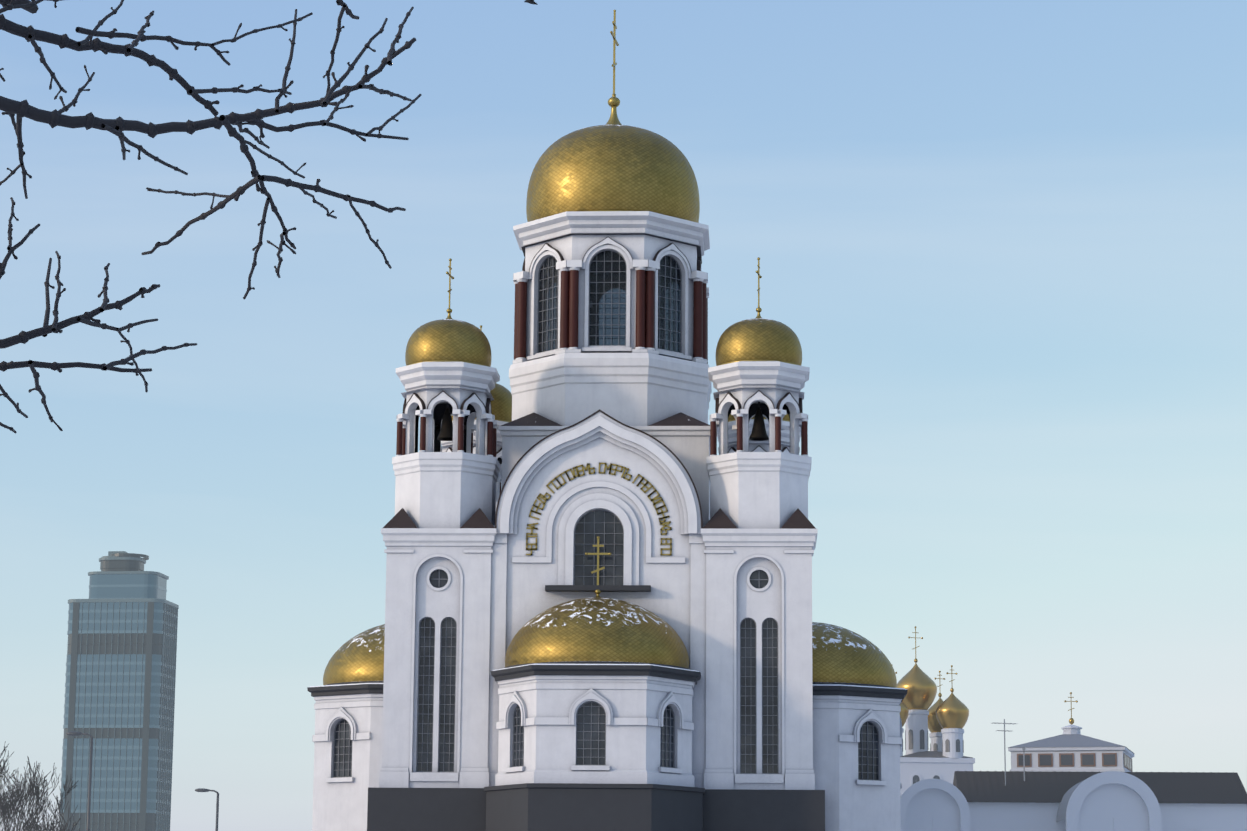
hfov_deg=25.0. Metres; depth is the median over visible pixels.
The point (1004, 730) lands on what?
roof antenna
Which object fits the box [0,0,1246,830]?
sky
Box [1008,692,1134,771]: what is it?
building
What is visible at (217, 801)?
street lamp
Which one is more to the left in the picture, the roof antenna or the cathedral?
the cathedral
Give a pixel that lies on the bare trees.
(6, 806)
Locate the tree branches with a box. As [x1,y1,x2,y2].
[0,0,421,432]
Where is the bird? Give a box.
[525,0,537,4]
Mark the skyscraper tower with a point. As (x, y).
(119, 694)
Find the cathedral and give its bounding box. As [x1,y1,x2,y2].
[307,10,907,830]
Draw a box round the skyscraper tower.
[60,551,178,830]
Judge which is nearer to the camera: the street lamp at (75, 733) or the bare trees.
the bare trees
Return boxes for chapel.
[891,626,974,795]
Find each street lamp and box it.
[66,731,92,830]
[195,788,218,830]
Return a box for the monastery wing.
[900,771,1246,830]
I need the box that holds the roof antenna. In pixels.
[991,719,1024,785]
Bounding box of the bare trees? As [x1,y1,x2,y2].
[0,741,89,830]

